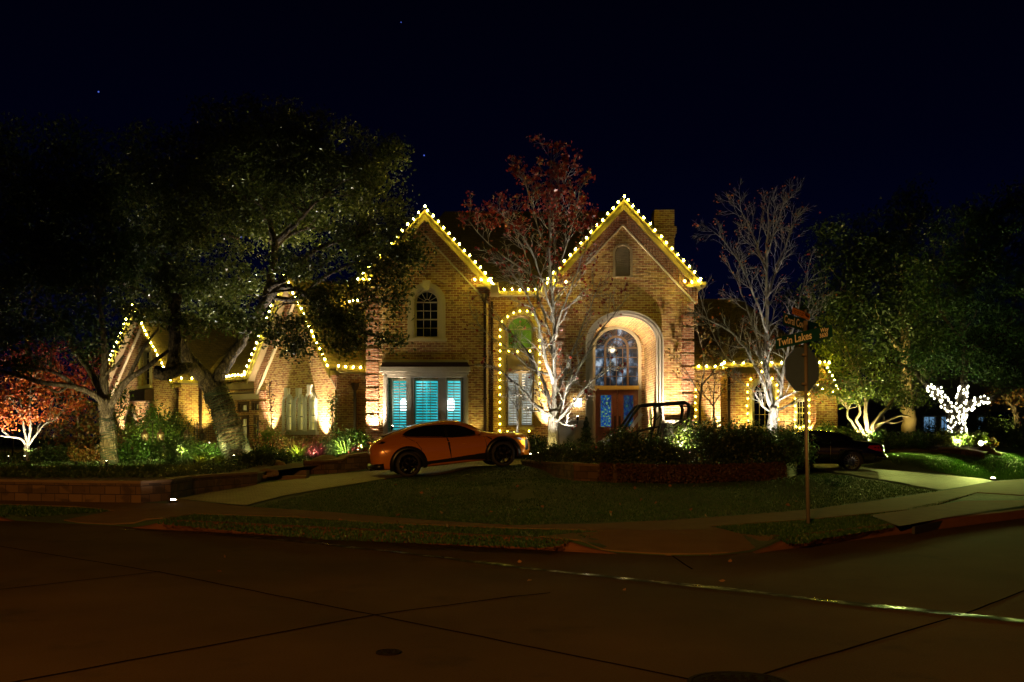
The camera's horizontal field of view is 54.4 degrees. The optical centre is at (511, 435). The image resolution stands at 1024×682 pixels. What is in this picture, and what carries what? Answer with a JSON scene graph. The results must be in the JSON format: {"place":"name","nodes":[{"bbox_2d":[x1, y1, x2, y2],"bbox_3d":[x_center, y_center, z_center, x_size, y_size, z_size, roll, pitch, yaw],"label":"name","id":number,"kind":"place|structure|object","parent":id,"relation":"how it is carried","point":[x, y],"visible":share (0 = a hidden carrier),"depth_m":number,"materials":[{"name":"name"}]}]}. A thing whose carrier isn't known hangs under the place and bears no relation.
{"place":"outdoors","nodes":[
{"label":"outdoors","id":0,"kind":"place"},
{"bbox_2d":[0,436,100,445],"bbox_3d":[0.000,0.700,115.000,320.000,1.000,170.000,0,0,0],"label":"hedge","id":1,"kind":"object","parent":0,"point":[9,441],"depth_m":98.78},
{"bbox_2d":[0,518,1023,681],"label":"road","id":2,"kind":"structure","parent":0,"point":[48,628],"depth_m":9.66,"materials":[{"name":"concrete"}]},
{"bbox_2d":[13,592,549,681],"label":"road joint","id":3,"kind":"object","parent":2,"relation":"on","point":[250,637],"visible":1,"depth_m":8.22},
{"bbox_2d":[1,546,687,678],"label":"road joint","id":4,"kind":"object","parent":2,"relation":"on","point":[395,619],"visible":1,"depth_m":8.96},
{"bbox_2d":[132,520,615,553],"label":"kerb","id":5,"kind":"structure","parent":2,"relation":"on","point":[568,546],"depth_m":15.99,"materials":[{"name":"concrete"}]},
{"bbox_2d":[128,529,1023,622],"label":"road marking line","id":6,"kind":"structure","parent":2,"relation":"on","point":[854,603],"depth_m":10.92,"materials":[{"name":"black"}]},
{"bbox_2d":[687,671,789,681],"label":"manhole cover","id":7,"kind":"object","parent":2,"relation":"on","point":[729,676],"visible":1,"depth_m":6.94,"materials":[{"name":"metal"}]},
{"bbox_2d":[763,618,950,673],"bbox_3d":[2.912,1.694,8.142,3.216,0.001,0.045,0,0,-43],"label":"road joint","id":8,"kind":"object","parent":2,"relation":"on","point":[852,647],"visible":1,"depth_m":7.95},
{"bbox_2d":[753,508,1023,553],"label":"kerb","id":9,"kind":"structure","parent":2,"relation":"on","point":[974,519],"depth_m":17.20,"materials":[{"name":"concrete"}]},
{"bbox_2d":[912,520,943,533],"bbox_3d":[9.163,1.625,19.723,0.090,0.130,7.102,0,0,41],"label":"storm drain","id":10,"kind":"object","parent":9,"relation":"attached to","point":[921,528],"visible":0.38,"depth_m":17.48,"materials":[{"name":"black paint"}]},
{"bbox_2d":[0,439,1023,555],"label":"lawn","id":11,"kind":"structure","parent":0,"point":[525,493],"depth_m":23.45,"materials":[{"name":"plant"}]},
{"bbox_2d":[0,504,107,516],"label":"grass","id":12,"kind":"structure","parent":11,"relation":"on","point":[10,508],"depth_m":20.57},
{"bbox_2d":[0,109,186,446],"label":"backdrop tree","id":13,"kind":"object","parent":11,"relation":"on","point":[8,133],"visible":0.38,"depth_m":59.71,"materials":[{"name":"green plant"}]},
{"bbox_2d":[0,472,257,502],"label":"stone wall","id":14,"kind":"structure","parent":11,"relation":"on","point":[134,491],"depth_m":22.79,"materials":[{"name":"brick"}]},
{"bbox_2d":[0,449,317,482],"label":"garden bed","id":15,"kind":"object","parent":11,"relation":"on","point":[294,466],"visible":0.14,"depth_m":29.69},
{"bbox_2d":[0,353,92,461],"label":"red maple","id":16,"kind":"object","parent":15,"relation":"on","point":[30,410],"visible":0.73,"depth_m":33.98,"materials":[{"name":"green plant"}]},
{"bbox_2d":[22,441,80,462],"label":"garden shrub","id":17,"kind":"object","parent":15,"relation":"on","point":[49,452],"visible":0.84,"depth_m":33.61,"materials":[{"name":"green plant"}]},
{"bbox_2d":[0,335,118,452],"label":"crimson maple","id":18,"kind":"object","parent":15,"relation":"on","point":[45,349],"visible":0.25,"depth_m":37.97,"materials":[{"name":"red plant"}]},
{"bbox_2d":[32,391,125,450],"bbox_3d":[-15.769,-0.274,36.070,3.473,2.688,1.816,0,0,0],"label":"turning tree","id":19,"kind":"object","parent":15,"relation":"on","point":[86,424],"visible":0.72,"depth_m":35.90,"materials":[{"name":"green plant"}]},
{"bbox_2d":[66,443,100,462],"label":"garden shrub","id":20,"kind":"object","parent":15,"relation":"on","point":[88,454],"visible":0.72,"depth_m":33.11,"materials":[{"name":"brown plant"}]},
{"bbox_2d":[0,133,175,463],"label":"shade tree","id":21,"kind":"object","parent":15,"relation":"on","point":[62,257],"visible":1,"depth_m":31.36,"materials":[{"name":"green plant"}]},
{"bbox_2d":[98,417,118,464],"bbox_3d":[-12.957,0.199,31.999,0.634,1.599,0.590,0,0,0],"label":"light coil","id":22,"kind":"object","parent":21,"relation":"attached to","point":[105,457],"visible":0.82,"depth_m":31.79,"materials":[{"name":"metal"}]},
{"bbox_2d":[108,373,140,445],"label":"climbing vine","id":23,"kind":"object","parent":15,"relation":"on","point":[121,397],"visible":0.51,"depth_m":46.99,"materials":[{"name":"green plant"}]},
{"bbox_2d":[117,433,149,462],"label":"garden shrub","id":24,"kind":"object","parent":15,"relation":"on","point":[125,452],"visible":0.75,"depth_m":33.82,"materials":[{"name":"green plant"}]},
{"bbox_2d":[118,436,167,458],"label":"garden shrub","id":25,"kind":"object","parent":15,"relation":"on","point":[155,453],"visible":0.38,"depth_m":35.83,"materials":[{"name":"green plant"}]},
{"bbox_2d":[118,400,182,448],"bbox_3d":[-14.343,-0.072,40.005,2.747,2.758,2.491,0,0,0],"label":"garden shrub","id":26,"kind":"object","parent":15,"relation":"on","point":[153,415],"visible":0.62,"depth_m":39.89,"materials":[{"name":"green plant"}]},
{"bbox_2d":[0,451,314,477],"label":"ground cover","id":27,"kind":"object","parent":15,"relation":"on","point":[111,473],"visible":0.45,"depth_m":29.72,"materials":[{"name":"green plant"}]},
{"bbox_2d":[150,430,202,457],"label":"garden shrub","id":28,"kind":"object","parent":15,"relation":"on","point":[176,445],"visible":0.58,"depth_m":36.34,"materials":[{"name":"green plant"}]},
{"bbox_2d":[148,399,204,451],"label":"garden shrub","id":29,"kind":"object","parent":15,"relation":"on","point":[180,425],"visible":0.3,"depth_m":40.90,"materials":[{"name":"green plant"}]},
{"bbox_2d":[178,439,221,461],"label":"garden shrub","id":30,"kind":"object","parent":15,"relation":"on","point":[203,449],"visible":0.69,"depth_m":34.88,"materials":[{"name":"green plant"}]},
{"bbox_2d":[235,446,277,465],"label":"garden shrub","id":31,"kind":"object","parent":15,"relation":"on","point":[253,455],"visible":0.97,"depth_m":32.23,"materials":[{"name":"green plant"}]},
{"bbox_2d":[79,90,438,459],"bbox_3d":[-9.174,-5.511,34.646,13.699,13.908,8.063,0,0,0],"label":"oak tree","id":32,"kind":"object","parent":15,"relation":"on","point":[301,179],"visible":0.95,"depth_m":34.05,"materials":[{"name":"green plant"}]},
{"bbox_2d":[202,386,251,457],"bbox_3d":[-10.004,-0.439,34.998,1.709,2.591,1.063,0,0,0],"label":"light coil","id":33,"kind":"object","parent":32,"relation":"attached to","point":[212,394],"visible":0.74,"depth_m":34.59,"materials":[{"name":"metal"}]},
{"bbox_2d":[257,442,296,463],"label":"garden shrub","id":34,"kind":"object","parent":15,"relation":"on","point":[280,456],"visible":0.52,"depth_m":33.59,"materials":[{"name":"green plant"}]},
{"bbox_2d":[262,430,298,453],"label":"garden shrub","id":35,"kind":"object","parent":15,"relation":"on","point":[281,443],"visible":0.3,"depth_m":37.37,"materials":[{"name":"green plant"}]},
{"bbox_2d":[269,470,309,479],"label":"garden steps","id":36,"kind":"structure","parent":15,"relation":"on","point":[292,474],"depth_m":30.95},
{"bbox_2d":[303,452,367,473],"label":"stone wall","id":37,"kind":"structure","parent":15,"relation":"on","point":[349,462],"depth_m":33.34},
{"bbox_2d":[323,423,373,455],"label":"garden shrub","id":38,"kind":"object","parent":15,"relation":"on","point":[343,438],"visible":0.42,"depth_m":36.38,"materials":[{"name":"green plant"}]},
{"bbox_2d":[157,513,603,547],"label":"grass","id":39,"kind":"structure","parent":11,"relation":"on","point":[516,542],"depth_m":15.89,"materials":[{"name":"plant"}]},
{"bbox_2d":[108,199,846,454],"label":"brick house","id":40,"kind":"structure","parent":11,"relation":"on","point":[430,376],"depth_m":39.74,"materials":[{"name":"brick"}]},
{"bbox_2d":[137,346,152,388],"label":"window","id":41,"kind":"structure","parent":40,"relation":"in","point":[147,355],"depth_m":48.88,"materials":[{"name":"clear glass"}]},
{"bbox_2d":[282,388,293,430],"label":"window","id":42,"kind":"structure","parent":40,"relation":"in","point":[289,401],"depth_m":41.51,"materials":[{"name":"glass"}]},
{"bbox_2d":[293,388,304,430],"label":"window","id":43,"kind":"structure","parent":40,"relation":"in","point":[300,404],"depth_m":40.89,"materials":[{"name":"glass"}]},
{"bbox_2d":[304,385,316,430],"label":"window","id":44,"kind":"structure","parent":40,"relation":"in","point":[312,402],"depth_m":40.33,"materials":[{"name":"glass"}]},
{"bbox_2d":[323,392,340,436],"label":"climbing vine","id":45,"kind":"object","parent":40,"relation":"attached to","point":[333,405],"visible":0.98,"depth_m":38.58,"materials":[{"name":"green plant"}]},
{"bbox_2d":[390,379,405,431],"bbox_3d":[-4.300,-1.118,38.276,0.694,2.084,0.432,0,0,0],"label":"window","id":46,"kind":"structure","parent":40,"relation":"in","point":[397,387],"depth_m":38.12,"materials":[{"name":"teal"}]},
{"bbox_2d":[406,280,446,340],"bbox_3d":[-3.258,-4.737,38.056,1.525,2.307,0.392,0,0,0],"label":"window","id":47,"kind":"structure","parent":40,"relation":"in","point":[428,307],"depth_m":38.06,"materials":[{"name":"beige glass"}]},
{"bbox_2d":[415,379,437,423],"bbox_3d":[-3.266,-1.118,38.276,1.004,2.084,0.432,0,0,0],"label":"window","id":48,"kind":"structure","parent":40,"relation":"in","point":[426,390],"depth_m":38.14,"materials":[{"name":"teal"}]},
{"bbox_2d":[446,379,462,421],"bbox_3d":[-2.223,-1.118,38.276,0.645,2.084,0.432,0,0,0],"label":"window","id":49,"kind":"structure","parent":40,"relation":"in","point":[454,387],"depth_m":38.13,"materials":[{"name":"teal"}]},
{"bbox_2d":[507,372,519,425],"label":"window","id":50,"kind":"structure","parent":40,"relation":"in","point":[511,410],"depth_m":41.14,"materials":[{"name":"white"}]},
{"bbox_2d":[507,316,532,349],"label":"window","id":51,"kind":"structure","parent":40,"relation":"in","point":[527,333],"depth_m":41.20,"materials":[{"name":"green"}]},
{"bbox_2d":[519,372,533,428],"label":"window","id":52,"kind":"structure","parent":40,"relation":"in","point":[526,422],"depth_m":41.14,"materials":[{"name":"white"}]},
{"bbox_2d":[595,390,616,444],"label":"front door","id":53,"kind":"structure","parent":40,"relation":"in","point":[605,400],"depth_m":41.42,"materials":[{"name":"brown wood"}]},
{"bbox_2d":[593,326,640,442],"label":"entry window","id":54,"kind":"structure","parent":40,"relation":"in","point":[624,341],"depth_m":41.53,"materials":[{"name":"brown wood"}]},
{"bbox_2d":[617,390,637,437],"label":"front door","id":55,"kind":"structure","parent":40,"relation":"in","point":[626,399],"depth_m":41.42,"materials":[{"name":"brown wood"}]},
{"bbox_2d":[749,378,778,430],"bbox_3d":[10.040,-1.248,39.836,1.202,2.175,0.352,0,0,0],"label":"window","id":56,"kind":"structure","parent":40,"relation":"in","point":[757,412],"depth_m":39.94,"materials":[{"name":"yellow glass"}]},
{"bbox_2d":[794,397,811,429],"bbox_3d":[11.601,-0.872,39.836,0.724,1.288,0.352,0,0,0],"label":"window","id":57,"kind":"structure","parent":40,"relation":"in","point":[800,410],"depth_m":39.86,"materials":[{"name":"glass"}]},
{"bbox_2d":[521,431,547,458],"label":"foundation shrub","id":58,"kind":"object","parent":11,"relation":"on","point":[537,442],"visible":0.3,"depth_m":36.05,"materials":[{"name":"green plant"}]},
{"bbox_2d":[521,460,803,483],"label":"stone wall","id":59,"kind":"structure","parent":11,"relation":"on","point":[577,471],"depth_m":26.71,"materials":[{"name":"stone"}]},
{"bbox_2d":[596,462,691,482],"bbox_3d":[3.508,0.971,25.736,2.680,0.569,0.601,0,0,-16],"label":"hanging vine","id":60,"kind":"object","parent":59,"relation":"hanging from","point":[629,470],"visible":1,"depth_m":25.68,"materials":[{"name":"plant"}]},
{"bbox_2d":[690,462,762,482],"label":"hanging vine","id":61,"kind":"object","parent":59,"relation":"hanging from","point":[738,469],"visible":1,"depth_m":26.75,"materials":[{"name":"plant"}]},
{"bbox_2d":[760,461,789,479],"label":"hanging vine","id":62,"kind":"object","parent":59,"relation":"hanging from","point":[775,469],"visible":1,"depth_m":27.66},
{"bbox_2d":[664,316,750,426],"bbox_3d":[7.367,-2.251,37.523,3.288,4.476,1.054,0,0,0],"label":"slender tree","id":63,"kind":"object","parent":11,"relation":"on","point":[704,366],"visible":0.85,"depth_m":37.47,"materials":[{"name":"brown plant"}]},
{"bbox_2d":[681,175,856,442],"bbox_3d":[8.788,-4.103,33.551,6.487,9.406,3.517,0,0,0],"label":"bare tree","id":64,"kind":"object","parent":11,"relation":"on","point":[774,409],"visible":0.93,"depth_m":33.56,"materials":[{"name":"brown plant"}]},
{"bbox_2d":[764,279,881,389],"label":"backdrop tree","id":65,"kind":"object","parent":11,"relation":"on","point":[801,306],"visible":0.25,"depth_m":51.80,"materials":[{"name":"green plant"}]},
{"bbox_2d":[712,494,970,543],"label":"grass","id":66,"kind":"structure","parent":11,"relation":"on","point":[781,530],"depth_m":16.45,"materials":[{"name":"plant"}]},
{"bbox_2d":[775,307,832,523],"bbox_3d":[5.019,-0.283,17.170,0.794,3.842,1.098,0,0,7],"label":"street sign","id":67,"kind":"object","parent":66,"relation":"on","point":[801,369],"visible":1,"depth_m":17.17,"materials":[{"name":"metal"}]},
{"bbox_2d":[832,422,876,440],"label":"foundation shrub","id":68,"kind":"object","parent":11,"relation":"on","point":[853,435],"visible":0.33,"depth_m":38.72,"materials":[{"name":"green plant"}]},
{"bbox_2d":[798,311,932,438],"bbox_3d":[14.190,-2.423,40.036,5.641,5.233,2.628,0,0,-14],"label":"crape myrtle","id":69,"kind":"object","parent":11,"relation":"on","point":[892,385],"visible":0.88,"depth_m":39.76,"materials":[{"name":"green plant"}]},
{"bbox_2d":[864,425,904,451],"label":"foundation shrub","id":70,"kind":"object","parent":11,"relation":"on","point":[881,434],"visible":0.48,"depth_m":38.72,"materials":[{"name":"green plant"}]},
{"bbox_2d":[789,173,981,441],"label":"dark tree","id":71,"kind":"object","parent":11,"relation":"on","point":[898,292],"visible":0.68,"depth_m":43.57,"materials":[{"name":"green plant"}]},
{"bbox_2d":[838,326,1023,440],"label":"neighbour house","id":72,"kind":"structure","parent":11,"relation":"on","point":[975,390],"depth_m":58.00,"materials":[{"name":"white paint"}]},
{"bbox_2d":[916,412,946,436],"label":"bed shrub","id":73,"kind":"object","parent":11,"relation":"on","point":[924,429],"visible":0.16,"depth_m":45.92,"materials":[{"name":"green plant"}]},
{"bbox_2d":[890,445,993,454],"bbox_3d":[16.984,0.639,39.631,3.981,0.516,5.559,0,0,26],"label":"flower bed","id":74,"kind":"object","parent":11,"relation":"on","point":[927,449],"visible":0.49,"depth_m":37.62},
{"bbox_2d":[877,431,919,448],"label":"bed shrub","id":75,"kind":"object","parent":74,"relation":"on","point":[895,443],"visible":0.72,"depth_m":38.43,"materials":[{"name":"green plant"}]},
{"bbox_2d":[902,428,935,447],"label":"bed shrub","id":76,"kind":"object","parent":74,"relation":"on","point":[917,436],"visible":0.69,"depth_m":37.96,"materials":[{"name":"green plant"}]},
{"bbox_2d":[924,428,963,447],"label":"bed shrub","id":77,"kind":"object","parent":74,"relation":"on","point":[945,438],"visible":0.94,"depth_m":37.63,"materials":[{"name":"green plant"}]},
{"bbox_2d":[879,175,1023,433],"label":"twinkle tree","id":78,"kind":"object","parent":74,"relation":"on","point":[981,266],"visible":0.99,"depth_m":39.23,"materials":[{"name":"green plant"}]},
{"bbox_2d":[926,384,989,431],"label":"trunk lights","id":79,"kind":"object","parent":78,"relation":"attached to","point":[960,406],"visible":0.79,"depth_m":39.33,"materials":[{"name":"beige"}]},
{"bbox_2d":[944,429,979,446],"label":"bed shrub","id":80,"kind":"object","parent":74,"relation":"on","point":[965,436],"visible":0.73,"depth_m":37.53,"materials":[{"name":"green plant"}]},
{"bbox_2d":[937,447,984,457],"bbox_3d":[16.661,0.777,36.934,1.601,0.654,0.289,0,0,11],"label":"stone edging","id":81,"kind":"object","parent":11,"relation":"on","point":[967,452],"visible":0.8,"depth_m":36.82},
{"bbox_2d":[966,410,1014,446],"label":"bed shrub","id":82,"kind":"object","parent":11,"relation":"on","point":[971,423],"visible":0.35,"depth_m":45.66,"materials":[{"name":"green plant"}]},
{"bbox_2d":[973,384,1023,443],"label":"amber tree","id":83,"kind":"object","parent":11,"relation":"on","point":[1013,405],"visible":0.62,"depth_m":45.96,"materials":[{"name":"orange plant"}]},
{"bbox_2d":[974,414,1023,448],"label":"bed shrub","id":84,"kind":"object","parent":11,"relation":"on","point":[994,431],"visible":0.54,"depth_m":43.92,"materials":[{"name":"green plant"}]},
{"bbox_2d":[982,410,1021,438],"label":"parked van","id":85,"kind":"object","parent":11,"relation":"on","point":[996,413],"visible":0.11,"depth_m":52.52,"materials":[{"name":"black paint"}]},
{"bbox_2d":[997,407,1023,448],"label":"bed shrub","id":86,"kind":"object","parent":11,"relation":"on","point":[1015,432],"visible":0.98,"depth_m":41.98,"materials":[{"name":"green plant"}]},
{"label":"planter bed","id":87,"kind":"structure","parent":11,"relation":"on","visible":0},
{"bbox_2d":[455,133,628,448],"bbox_3d":[1.034,-4.759,33.025,5.938,10.587,3.881,0,0,0],"label":"bare tree","id":88,"kind":"object","parent":87,"relation":"on","point":[554,407],"visible":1,"depth_m":32.98,"materials":[{"name":"red plant"}]},
{"bbox_2d":[541,441,574,461],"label":"planter shrub","id":89,"kind":"object","parent":87,"relation":"on","point":[555,449],"visible":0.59,"depth_m":30.08,"materials":[{"name":"green plant"}]},
{"bbox_2d":[558,438,597,462],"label":"planter shrub","id":90,"kind":"object","parent":87,"relation":"on","point":[579,453],"visible":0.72,"depth_m":28.36,"materials":[{"name":"green plant"}]},
{"bbox_2d":[581,441,637,463],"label":"planter shrub","id":91,"kind":"object","parent":87,"relation":"on","point":[600,452],"visible":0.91,"depth_m":27.62,"materials":[{"name":"green plant"}]},
{"bbox_2d":[596,422,654,462],"bbox_3d":[3.311,0.435,28.448,1.694,1.631,1.618,0,0,-24],"label":"planter shrub","id":92,"kind":"object","parent":87,"relation":"on","point":[624,439],"visible":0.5,"depth_m":28.22,"materials":[{"name":"green plant"}]},
{"bbox_2d":[622,431,680,464],"bbox_3d":[3.928,0.501,27.852,1.568,1.221,1.462,0,0,-41],"label":"planter shrub","id":93,"kind":"object","parent":87,"relation":"on","point":[660,451],"visible":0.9,"depth_m":27.70,"materials":[{"name":"green plant"}]},
{"bbox_2d":[544,457,767,464],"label":"ground cover","id":94,"kind":"object","parent":87,"relation":"on","point":[680,462],"visible":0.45,"depth_m":27.60,"materials":[{"name":"green plant"}]},
{"bbox_2d":[663,442,696,463],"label":"planter shrub","id":95,"kind":"object","parent":87,"relation":"on","point":[685,455],"visible":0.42,"depth_m":27.96,"materials":[{"name":"green plant"}]},
{"bbox_2d":[665,417,705,458],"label":"planter shrub","id":96,"kind":"object","parent":87,"relation":"on","point":[676,441],"visible":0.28,"depth_m":29.47,"materials":[{"name":"green plant"}]},
{"bbox_2d":[672,414,743,463],"bbox_3d":[5.596,0.323,28.293,2.115,1.879,1.841,0,0,0],"label":"planter shrub","id":97,"kind":"object","parent":87,"relation":"on","point":[712,439],"visible":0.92,"depth_m":28.05,"materials":[{"name":"green plant"}]},
{"bbox_2d":[718,416,789,463],"bbox_3d":[6.793,0.437,28.240,2.008,1.964,1.805,0,0,-32],"label":"planter shrub","id":98,"kind":"object","parent":87,"relation":"on","point":[750,443],"visible":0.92,"depth_m":28.03,"materials":[{"name":"green plant"}]},
{"bbox_2d":[753,439,797,469],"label":"planter shrub","id":99,"kind":"object","parent":87,"relation":"on","point":[787,458],"visible":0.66,"depth_m":28.38,"materials":[{"name":"green plant"}]},
{"bbox_2d":[766,416,817,473],"bbox_3d":[8.236,0.294,29.327,1.510,1.694,1.502,0,0,0],"label":"planter shrub","id":100,"kind":"object","parent":87,"relation":"on","point":[792,441],"visible":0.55,"depth_m":29.08,"materials":[{"name":"green plant"}]},
{"bbox_2d":[0,479,1023,555],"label":"pavement","id":101,"kind":"structure","parent":0,"point":[693,536],"depth_m":18.29,"materials":[{"name":"concrete"}]},
{"bbox_2d":[871,500,1023,525],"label":"inlet slab","id":102,"kind":"structure","parent":101,"relation":"on","point":[915,515],"depth_m":19.93,"materials":[{"name":"concrete"}]},
{"bbox_2d":[0,0,1023,435],"label":"sky","id":103,"kind":"structure","parent":0,"point":[669,104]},
{"bbox_2d":[179,457,991,505],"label":"drive","id":104,"kind":"structure","parent":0,"point":[248,495],"depth_m":30.06,"materials":[{"name":"concrete"}]},
{"bbox_2d":[366,420,530,476],"bbox_3d":[-2.094,0.326,32.472,5.321,1.685,2.496,-6,1,-12],"label":"parked suv","id":105,"kind":"object","parent":104,"relation":"on","point":[415,447],"visible":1,"depth_m":31.52,"materials":[{"name":"orange paint"}]},
{"bbox_2d":[600,401,690,447],"bbox_3d":[4.841,-0.146,35.100,3.394,2.099,1.680,0,0,0],"label":"utility vehicle","id":106,"kind":"object","parent":104,"relation":"on","point":[661,427],"visible":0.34,"depth_m":34.38,"materials":[{"name":"black paint"}]},
{"bbox_2d":[797,429,887,469],"bbox_3d":[10.403,0.491,34.360,4.829,1.395,2.240,1,0,14],"label":"parked coupe","id":107,"kind":"object","parent":104,"relation":"on","point":[840,449],"visible":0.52,"depth_m":33.35,"materials":[{"name":"black paint"}]},
{"bbox_2d":[693,359,728,425],"bbox_3d":[7.750,-1.650,38.577,1.509,2.618,0.831,0,0,0],"label":"sapling","id":108,"kind":"object","parent":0,"point":[713,393],"visible":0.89,"depth_m":38.58,"materials":[{"name":"brown plant"}]},
{"bbox_2d":[887,451,1023,479],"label":"grass","id":109,"kind":"structure","parent":0,"point":[925,456],"depth_m":35.29,"materials":[{"name":"plant"}]},
{"bbox_3d":[3.661,0.520,37.300,0.562,0.500,0.562,0,0,0],"label":"plant pot","id":110,"kind":"object","parent":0,"visible":0},
{"bbox_2d":[576,416,596,447],"bbox_3d":[2.755,-0.005,36.901,1.006,1.410,0.991,0,0,0],"label":"conical evergreen","id":111,"kind":"object","parent":110,"relation":"in","point":[586,427],"visible":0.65,"depth_m":36.85,"materials":[{"name":"green plant"}]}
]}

